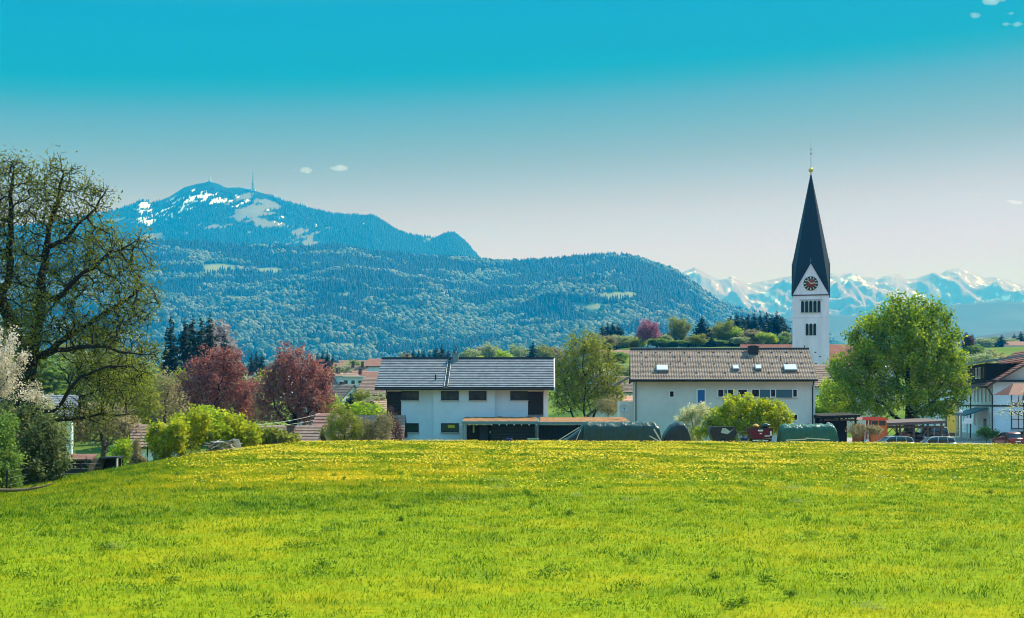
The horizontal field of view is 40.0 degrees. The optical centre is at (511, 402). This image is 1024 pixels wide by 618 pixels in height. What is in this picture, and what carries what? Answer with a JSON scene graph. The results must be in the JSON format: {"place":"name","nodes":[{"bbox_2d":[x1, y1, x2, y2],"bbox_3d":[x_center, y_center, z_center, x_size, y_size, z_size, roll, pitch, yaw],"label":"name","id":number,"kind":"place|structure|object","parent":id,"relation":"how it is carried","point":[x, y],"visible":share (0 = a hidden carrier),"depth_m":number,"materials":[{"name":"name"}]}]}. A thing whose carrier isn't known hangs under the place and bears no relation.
{"place":"outdoors","nodes":[
{"label":"outdoors","id":0,"kind":"place"},
{"bbox_2d":[1,182,474,256],"bbox_3d":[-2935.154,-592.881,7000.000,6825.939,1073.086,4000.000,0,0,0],"label":"mountain","id":1,"kind":"structure","parent":0,"point":[254,211],"depth_m":6961.72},
{"bbox_2d":[0,185,478,257],"bbox_3d":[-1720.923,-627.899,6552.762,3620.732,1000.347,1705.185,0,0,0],"label":"mountain conifers","id":2,"kind":"object","parent":1,"relation":"on","point":[433,246],"visible":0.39,"depth_m":6965.70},
{"bbox_2d":[5,244,844,378],"bbox_3d":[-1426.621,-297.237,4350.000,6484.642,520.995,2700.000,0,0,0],"label":"wooded hill","id":3,"kind":"structure","parent":0,"point":[593,306],"depth_m":3942.38,"materials":[{"name":"green plant"}]},
{"bbox_2d":[0,237,831,371],"bbox_3d":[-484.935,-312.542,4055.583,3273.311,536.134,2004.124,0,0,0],"label":"hill conifers","id":4,"kind":"object","parent":3,"relation":"on","point":[637,273],"visible":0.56,"depth_m":4334.54,"materials":[{"name":"plant"}]},
{"bbox_2d":[0,239,833,371],"bbox_3d":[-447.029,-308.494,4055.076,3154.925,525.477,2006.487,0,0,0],"label":"hill broadleaf wood","id":5,"kind":"object","parent":3,"relation":"on","point":[283,296],"visible":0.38,"depth_m":3868.94,"materials":[{"name":"green plant"}]},
{"bbox_2d":[375,351,554,440],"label":"modern house","id":6,"kind":"structure","parent":0,"point":[435,398],"depth_m":134.10,"materials":[{"name":"white paint"}]},
{"bbox_2d":[400,391,418,400],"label":"window","id":7,"kind":"structure","parent":6,"relation":"in","point":[405,395],"depth_m":134.11,"materials":[{"name":"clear glass"}]},
{"bbox_2d":[440,391,458,400],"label":"window","id":8,"kind":"structure","parent":6,"relation":"in","point":[445,395],"depth_m":133.72,"materials":[{"name":"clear glass"}]},
{"bbox_2d":[440,423,458,432],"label":"window","id":9,"kind":"structure","parent":6,"relation":"in","point":[445,427],"depth_m":133.72,"materials":[{"name":"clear glass"}]},
{"bbox_2d":[468,391,486,400],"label":"window","id":10,"kind":"structure","parent":6,"relation":"in","point":[473,395],"depth_m":133.65,"materials":[{"name":"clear glass"}]},
{"bbox_2d":[510,391,528,400],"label":"window","id":11,"kind":"structure","parent":6,"relation":"in","point":[514,395],"depth_m":133.85,"materials":[{"name":"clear glass"}]},
{"bbox_2d":[0,439,1023,617],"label":"meadow","id":12,"kind":"structure","parent":0,"point":[376,608],"depth_m":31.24,"materials":[{"name":"green plant"}]},
{"bbox_2d":[0,407,28,488],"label":"shrub","id":13,"kind":"object","parent":12,"relation":"on","point":[7,442],"visible":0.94,"depth_m":63.79,"materials":[{"name":"green plant"}]},
{"bbox_2d":[0,320,58,414],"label":"blossom tree","id":14,"kind":"object","parent":12,"relation":"on","point":[7,385],"visible":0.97,"depth_m":71.98,"materials":[{"name":"white plant"}]},
{"bbox_2d":[0,400,75,486],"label":"shrub","id":15,"kind":"object","parent":12,"relation":"on","point":[39,456],"visible":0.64,"depth_m":67.67,"materials":[{"name":"green plant"}]},
{"bbox_2d":[36,393,76,468],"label":"shrub","id":16,"kind":"object","parent":12,"relation":"on","point":[65,430],"visible":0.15,"depth_m":84.00,"materials":[{"name":"green plant"}]},
{"bbox_2d":[35,395,78,474],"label":"village house","id":17,"kind":"structure","parent":12,"relation":"on","point":[71,450],"depth_m":111.21,"materials":[{"name":"white paint"}]},
{"bbox_2d":[62,454,97,474],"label":"garden shed","id":18,"kind":"structure","parent":12,"relation":"on","point":[80,458],"depth_m":100.00,"materials":[{"name":"brown wood"}]},
{"bbox_2d":[0,143,173,483],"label":"oak tree","id":19,"kind":"object","parent":12,"relation":"on","point":[39,311],"visible":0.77,"depth_m":79.52,"materials":[{"name":"green plant"}]},
{"bbox_2d":[93,456,125,470],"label":"open shelter","id":20,"kind":"object","parent":12,"relation":"on","point":[111,462],"visible":0.54,"depth_m":99.24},
{"bbox_2d":[105,435,133,466],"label":"shrub","id":21,"kind":"object","parent":12,"relation":"on","point":[122,448],"visible":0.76,"depth_m":103.68,"materials":[{"name":"green plant"}]},
{"bbox_2d":[128,437,148,464],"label":"shrub","id":22,"kind":"object","parent":12,"relation":"on","point":[136,456],"visible":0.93,"depth_m":91.89,"materials":[{"name":"green plant"}]},
{"bbox_2d":[130,424,179,460],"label":"village house","id":23,"kind":"structure","parent":12,"relation":"on","point":[136,433],"depth_m":114.28,"materials":[{"name":"tile"}]},
{"bbox_2d":[140,416,190,459],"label":"hedge bush","id":24,"kind":"object","parent":12,"relation":"on","point":[162,440],"visible":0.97,"depth_m":94.54,"materials":[{"name":"green plant"}]},
{"bbox_2d":[169,403,214,455],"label":"hedge bush","id":25,"kind":"object","parent":12,"relation":"on","point":[200,424],"visible":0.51,"depth_m":96.68,"materials":[{"name":"green plant"}]},
{"bbox_2d":[193,404,234,452],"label":"hedge bush","id":26,"kind":"object","parent":12,"relation":"on","point":[220,430],"visible":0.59,"depth_m":98.57,"materials":[{"name":"green plant"}]},
{"bbox_2d":[203,438,242,451],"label":"wood pile","id":27,"kind":"object","parent":12,"relation":"on","point":[236,445],"visible":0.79,"depth_m":95.78,"materials":[{"name":"grey wood"}]},
{"bbox_2d":[218,407,264,449],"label":"hedge bush","id":28,"kind":"object","parent":12,"relation":"on","point":[245,432],"visible":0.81,"depth_m":99.70,"materials":[{"name":"green plant"}]},
{"bbox_2d":[251,423,301,445],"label":"hedge bush","id":29,"kind":"object","parent":12,"relation":"on","point":[274,435],"visible":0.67,"depth_m":102.53,"materials":[{"name":"green plant"}]},
{"bbox_2d":[315,401,367,441],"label":"shrub","id":30,"kind":"object","parent":12,"relation":"on","point":[356,429],"visible":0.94,"depth_m":115.58,"materials":[{"name":"green plant"}]},
{"bbox_2d":[167,439,1023,489],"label":"dandelions","id":31,"kind":"object","parent":12,"relation":"on","point":[549,451],"visible":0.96,"depth_m":78.84,"materials":[{"name":"yellow plant"}]},
{"bbox_2d":[0,0,1023,284],"label":"sky","id":32,"kind":"structure","parent":0,"point":[680,134],"materials":[{"name":"blue"}]},
{"bbox_2d":[18,347,1023,482],"bbox_3d":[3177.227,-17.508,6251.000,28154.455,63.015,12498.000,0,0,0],"label":"valley ground","id":33,"kind":"structure","parent":0,"point":[96,449],"depth_m":278.15,"materials":[{"name":"green plant"}]},
{"bbox_2d":[0,346,75,427],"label":"broadleaf tree","id":34,"kind":"object","parent":33,"relation":"on","point":[54,382],"visible":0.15,"depth_m":226.79,"materials":[{"name":"green plant"}]},
{"bbox_2d":[43,344,105,440],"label":"broadleaf tree","id":35,"kind":"object","parent":33,"relation":"on","point":[67,362],"visible":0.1,"depth_m":237.63,"materials":[{"name":"green plant"}]},
{"bbox_2d":[47,320,156,456],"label":"garden tree","id":36,"kind":"object","parent":33,"relation":"on","point":[82,357],"visible":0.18,"depth_m":127.29,"materials":[{"name":"green plant"}]},
{"bbox_2d":[73,397,141,456],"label":"garden tree","id":37,"kind":"object","parent":33,"relation":"on","point":[124,426],"visible":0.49,"depth_m":115.41,"materials":[{"name":"green plant"}]},
{"bbox_2d":[89,365,166,464],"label":"garden tree","id":38,"kind":"object","parent":33,"relation":"on","point":[147,401],"visible":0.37,"depth_m":121.56,"materials":[{"name":"green plant"}]},
{"bbox_2d":[131,368,182,423],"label":"broadleaf tree","id":39,"kind":"object","parent":33,"relation":"on","point":[153,371],"visible":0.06,"depth_m":188.18,"materials":[{"name":"green plant"}]},
{"bbox_2d":[142,365,191,423],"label":"garden tree","id":40,"kind":"object","parent":33,"relation":"on","point":[168,387],"visible":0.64,"depth_m":137.67,"materials":[{"name":"green plant"}]},
{"bbox_2d":[159,314,183,375],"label":"spruce tree","id":41,"kind":"object","parent":33,"relation":"on","point":[173,350],"visible":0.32,"depth_m":239.71,"materials":[{"name":"green plant"}]},
{"bbox_2d":[173,317,193,374],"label":"spruce tree","id":42,"kind":"object","parent":33,"relation":"on","point":[183,339],"visible":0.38,"depth_m":249.59,"materials":[{"name":"green plant"}]},
{"bbox_2d":[185,315,199,366],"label":"spruce tree","id":43,"kind":"object","parent":33,"relation":"on","point":[193,332],"visible":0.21,"depth_m":251.56,"materials":[{"name":"green plant"}]},
{"bbox_2d":[187,316,205,374],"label":"spruce tree","id":44,"kind":"object","parent":33,"relation":"on","point":[197,340],"visible":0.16,"depth_m":245.65,"materials":[{"name":"green plant"}]},
{"bbox_2d":[195,312,218,404],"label":"spruce tree","id":45,"kind":"object","parent":33,"relation":"on","point":[208,341],"visible":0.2,"depth_m":237.78,"materials":[{"name":"green plant"}]},
{"bbox_2d":[167,338,260,450],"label":"copper beech","id":46,"kind":"object","parent":33,"relation":"on","point":[217,367],"visible":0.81,"depth_m":164.05,"materials":[{"name":"red plant"}]},
{"bbox_2d":[194,318,246,380],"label":"broadleaf tree","id":47,"kind":"object","parent":33,"relation":"on","point":[219,332],"visible":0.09,"depth_m":299.68,"materials":[{"name":"grey plant"}]},
{"bbox_2d":[204,334,256,422],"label":"spruce tree","id":48,"kind":"object","parent":33,"relation":"on","point":[225,345],"visible":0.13,"depth_m":235.69,"materials":[{"name":"green plant"}]},
{"bbox_2d":[234,373,269,424],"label":"garden tree","id":49,"kind":"object","parent":33,"relation":"on","point":[253,406],"visible":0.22,"depth_m":174.64,"materials":[{"name":"green plant"}]},
{"bbox_2d":[247,338,340,424],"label":"copper beech","id":50,"kind":"object","parent":33,"relation":"on","point":[289,366],"visible":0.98,"depth_m":161.21,"materials":[{"name":"red plant"}]},
{"bbox_2d":[262,425,326,441],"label":"village house","id":51,"kind":"structure","parent":33,"relation":"on","point":[307,432],"depth_m":127.07,"materials":[{"name":"tile"}]},
{"bbox_2d":[293,382,355,424],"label":"village house","id":52,"kind":"structure","parent":33,"relation":"on","point":[342,389],"depth_m":247.07,"materials":[{"name":"paint"}]},
{"bbox_2d":[312,413,337,440],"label":"village house","id":53,"kind":"structure","parent":33,"relation":"on","point":[320,418],"depth_m":133.30,"materials":[{"name":"red tile"}]},
{"bbox_2d":[322,368,365,386],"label":"village house","id":54,"kind":"structure","parent":33,"relation":"on","point":[351,378],"depth_m":297.13,"materials":[{"name":"paint"}]},
{"bbox_2d":[344,383,375,407],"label":"broadleaf tree","id":55,"kind":"object","parent":33,"relation":"on","point":[359,396],"visible":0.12,"depth_m":214.49,"materials":[{"name":"green plant"}]},
{"bbox_2d":[346,401,386,414],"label":"broadleaf tree","id":56,"kind":"object","parent":33,"relation":"on","point":[362,409],"visible":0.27,"depth_m":149.72,"materials":[{"name":"green plant"}]},
{"bbox_2d":[329,415,407,440],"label":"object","id":57,"kind":"structure","parent":33,"relation":"on","point":[402,419],"depth_m":131.52,"materials":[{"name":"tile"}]},
{"bbox_2d":[351,378,385,396],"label":"village house","id":58,"kind":"structure","parent":33,"relation":"on","point":[367,384],"depth_m":237.69,"materials":[{"name":"tile"}]},
{"bbox_2d":[355,409,395,440],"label":"shrub","id":59,"kind":"object","parent":33,"relation":"on","point":[382,431],"visible":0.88,"depth_m":116.70,"materials":[{"name":"green plant"}]},
{"bbox_2d":[366,354,408,370],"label":"village house","id":60,"kind":"structure","parent":33,"relation":"on","point":[372,364],"depth_m":337.31,"materials":[{"name":"red tile"}]},
{"bbox_2d":[385,404,405,440],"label":"shrub","id":61,"kind":"object","parent":33,"relation":"on","point":[395,431],"visible":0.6,"depth_m":120.79,"materials":[{"name":"brown plant"}]},
{"bbox_2d":[479,341,501,356],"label":"broadleaf tree","id":62,"kind":"object","parent":33,"relation":"on","point":[489,350],"visible":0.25,"depth_m":523.73,"materials":[{"name":"green plant"}]},
{"bbox_2d":[507,343,528,356],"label":"broadleaf tree","id":63,"kind":"object","parent":33,"relation":"on","point":[514,350],"visible":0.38,"depth_m":539.38,"materials":[{"name":"green plant"}]},
{"bbox_2d":[460,416,629,441],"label":"carport","id":64,"kind":"object","parent":33,"relation":"on","point":[500,428],"visible":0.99,"depth_m":128.50,"materials":[{"name":"metal"}]},
{"bbox_2d":[563,422,583,441],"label":"tarp heap","id":65,"kind":"object","parent":33,"relation":"on","point":[572,437],"visible":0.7,"depth_m":116.64,"materials":[{"name":"plastic"}]},
{"bbox_2d":[548,324,630,416],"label":"willow tree","id":66,"kind":"object","parent":33,"relation":"on","point":[583,377],"visible":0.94,"depth_m":155.03,"materials":[{"name":"green plant"}]},
{"bbox_2d":[592,394,619,416],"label":"garden tree","id":67,"kind":"object","parent":33,"relation":"on","point":[609,407],"visible":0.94,"depth_m":149.80,"materials":[{"name":"green plant"}]},
{"bbox_2d":[583,421,661,441],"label":"tarp heap","id":68,"kind":"object","parent":33,"relation":"on","point":[597,431],"visible":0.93,"depth_m":115.92,"materials":[{"name":"green plastic"}]},
{"bbox_2d":[611,376,633,421],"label":"lean to shed","id":69,"kind":"object","parent":33,"relation":"on","point":[629,415],"visible":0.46,"depth_m":141.00,"materials":[{"name":"paint"}]},
{"bbox_2d":[635,317,662,347],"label":"purple beech","id":70,"kind":"object","parent":33,"relation":"on","point":[648,330],"visible":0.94,"depth_m":459.02,"materials":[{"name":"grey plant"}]},
{"bbox_2d":[662,421,690,441],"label":"tarp heap","id":71,"kind":"object","parent":33,"relation":"on","point":[677,431],"visible":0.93,"depth_m":117.01,"materials":[{"name":"grey plastic"}]},
{"bbox_2d":[665,316,692,346],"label":"broadleaf tree","id":72,"kind":"object","parent":33,"relation":"on","point":[679,331],"visible":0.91,"depth_m":468.96,"materials":[{"name":"green plant"}]},
{"bbox_2d":[670,401,710,441],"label":"blossom shrub","id":73,"kind":"object","parent":33,"relation":"on","point":[693,412],"visible":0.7,"depth_m":128.74,"materials":[{"name":"white plant"}]},
{"bbox_2d":[690,315,712,346],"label":"spruce tree","id":74,"kind":"object","parent":33,"relation":"on","point":[701,329],"visible":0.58,"depth_m":461.30,"materials":[{"name":"green plant"}]},
{"bbox_2d":[707,426,739,441],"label":"covered trailer","id":75,"kind":"object","parent":33,"relation":"on","point":[720,433],"visible":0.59,"depth_m":116.25,"materials":[{"name":"fabric"}]},
{"bbox_2d":[710,318,736,346],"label":"broadleaf tree","id":76,"kind":"object","parent":33,"relation":"on","point":[719,328],"visible":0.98,"depth_m":467.78,"materials":[{"name":"green plant"}]},
{"bbox_2d":[692,390,796,442],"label":"shrub","id":77,"kind":"object","parent":33,"relation":"on","point":[774,414],"visible":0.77,"depth_m":126.27,"materials":[{"name":"green plant"}]},
{"bbox_2d":[741,328,764,344],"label":"broadleaf tree","id":78,"kind":"object","parent":33,"relation":"on","point":[750,333],"visible":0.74,"depth_m":453.69,"materials":[{"name":"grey plant"}]},
{"bbox_2d":[746,428,777,442],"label":"maroon trailer","id":79,"kind":"object","parent":33,"relation":"on","point":[758,434],"visible":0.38,"depth_m":115.70,"materials":[{"name":"paint"}]},
{"bbox_2d":[755,332,778,343],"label":"broadleaf tree","id":80,"kind":"object","parent":33,"relation":"on","point":[768,338],"visible":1,"depth_m":444.54,"materials":[{"name":"green plant"}]},
{"bbox_2d":[764,311,791,343],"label":"spruce tree","id":81,"kind":"object","parent":33,"relation":"on","point":[777,327],"visible":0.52,"depth_m":509.34,"materials":[{"name":"green plant"}]},
{"bbox_2d":[777,423,838,442],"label":"tarp heap","id":82,"kind":"object","parent":33,"relation":"on","point":[803,431],"visible":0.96,"depth_m":115.02,"materials":[{"name":"green plastic"}]},
{"bbox_2d":[791,149,829,363],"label":"church tower","id":83,"kind":"structure","parent":33,"relation":"on","point":[810,292],"depth_m":264.41,"materials":[{"name":"paint"}]},
{"bbox_2d":[739,344,895,402],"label":"church nave","id":84,"kind":"structure","parent":33,"relation":"on","point":[833,350],"depth_m":288.75,"materials":[{"name":"red tile"}]},
{"bbox_2d":[816,376,851,418],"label":"garden tree","id":85,"kind":"object","parent":33,"relation":"on","point":[831,406],"visible":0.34,"depth_m":159.75,"materials":[{"name":"green plant"}]},
{"bbox_2d":[813,364,879,431],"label":"village house","id":86,"kind":"structure","parent":33,"relation":"on","point":[819,369],"depth_m":206.38,"materials":[{"name":"tile"}]},
{"bbox_2d":[845,421,883,441],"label":"shrub","id":87,"kind":"object","parent":33,"relation":"on","point":[870,430],"visible":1,"depth_m":123.70,"materials":[{"name":"green plant"}]},
{"bbox_2d":[817,287,984,431],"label":"linden tree","id":88,"kind":"object","parent":33,"relation":"on","point":[918,329],"visible":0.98,"depth_m":150.61,"materials":[{"name":"green plant"}]},
{"bbox_2d":[918,381,959,435],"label":"annex house","id":89,"kind":"structure","parent":33,"relation":"on","point":[949,425],"depth_m":176.10,"materials":[{"name":"yellow paint"}]},
{"bbox_2d":[960,343,985,357],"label":"broadleaf tree","id":90,"kind":"object","parent":33,"relation":"on","point":[972,349],"visible":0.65,"depth_m":417.56,"materials":[{"name":"green plant"}]},
{"bbox_2d":[959,349,999,378],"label":"broadleaf tree","id":91,"kind":"object","parent":33,"relation":"on","point":[987,356],"visible":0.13,"depth_m":327.58,"materials":[{"name":"green plant"}]},
{"bbox_2d":[974,337,999,347],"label":"broadleaf tree","id":92,"kind":"object","parent":33,"relation":"on","point":[988,343],"visible":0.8,"depth_m":718.61,"materials":[{"name":"green plant"}]},
{"bbox_2d":[975,425,999,442],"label":"shrub","id":93,"kind":"object","parent":33,"relation":"on","point":[985,431],"visible":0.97,"depth_m":145.81,"materials":[{"name":"green plant"}]},
{"bbox_2d":[955,351,1023,440],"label":"guest house","id":94,"kind":"structure","parent":33,"relation":"on","point":[993,379],"depth_m":153.37,"materials":[{"name":"white paint"}]},
{"bbox_2d":[1011,411,1022,429],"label":"window","id":95,"kind":"structure","parent":94,"relation":"in","point":[1016,423],"depth_m":149.61,"materials":[{"name":"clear glass"}]},
{"bbox_2d":[629,345,820,442],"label":"tan house","id":96,"kind":"structure","parent":0,"point":[668,383],"depth_m":137.42,"materials":[{"name":"white paint"}]},
{"bbox_2d":[682,267,1023,316],"bbox_3d":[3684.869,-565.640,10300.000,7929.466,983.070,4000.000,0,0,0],"label":"snowy mountains","id":97,"kind":"structure","parent":0,"point":[852,294],"depth_m":10366.15,"materials":[{"name":"white snow"}]},
{"bbox_2d":[852,417,887,442],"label":"shed","id":98,"kind":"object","parent":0,"point":[881,422],"visible":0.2,"depth_m":129.00,"materials":[{"name":"orange paint"}]},
{"bbox_2d":[781,301,1023,343],"bbox_3d":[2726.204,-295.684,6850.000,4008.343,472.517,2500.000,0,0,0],"label":"foothill","id":99,"kind":"structure","parent":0,"point":[981,319],"depth_m":7150.45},
{"bbox_2d":[847,436,990,444],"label":"car park","id":100,"kind":"structure","parent":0,"point":[957,440],"depth_m":153.66,"materials":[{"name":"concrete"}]},
{"bbox_2d":[814,413,859,442],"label":"open carport","id":101,"kind":"object","parent":100,"relation":"on","point":[839,424],"visible":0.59,"depth_m":134.30,"materials":[{"name":"brown wood"}]},
{"bbox_2d":[873,436,913,443],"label":"parked car","id":102,"kind":"object","parent":100,"relation":"on","point":[894,439],"visible":0.27,"depth_m":120.36,"materials":[{"name":"grey metal"}]},
{"bbox_2d":[886,418,945,441],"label":"open carport","id":103,"kind":"object","parent":100,"relation":"on","point":[914,422],"visible":0.69,"depth_m":135.92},
{"bbox_2d":[920,427,951,437],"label":"parked car","id":104,"kind":"object","parent":100,"relation":"on","point":[934,432],"visible":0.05,"depth_m":140.30,"materials":[{"name":"white paint"}]},
{"bbox_2d":[920,436,955,443],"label":"parked car","id":105,"kind":"object","parent":100,"relation":"on","point":[938,439],"visible":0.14,"depth_m":121.26,"materials":[{"name":"silver metal"}]},
{"bbox_2d":[991,432,1022,444],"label":"parked car","id":106,"kind":"object","parent":100,"relation":"on","point":[1012,438],"visible":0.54,"depth_m":136.61,"materials":[{"name":"red paint"}]},
{"bbox_2d":[995,383,1023,444],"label":"porch shelter","id":107,"kind":"object","parent":100,"relation":"on","point":[1015,388],"visible":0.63,"depth_m":128.99,"materials":[{"name":"orange tile"}]},
{"bbox_2d":[931,331,1023,347],"bbox_3d":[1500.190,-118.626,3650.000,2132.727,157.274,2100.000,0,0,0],"label":"hill","id":108,"kind":"structure","parent":0,"point":[1006,335],"depth_m":3754.04,"materials":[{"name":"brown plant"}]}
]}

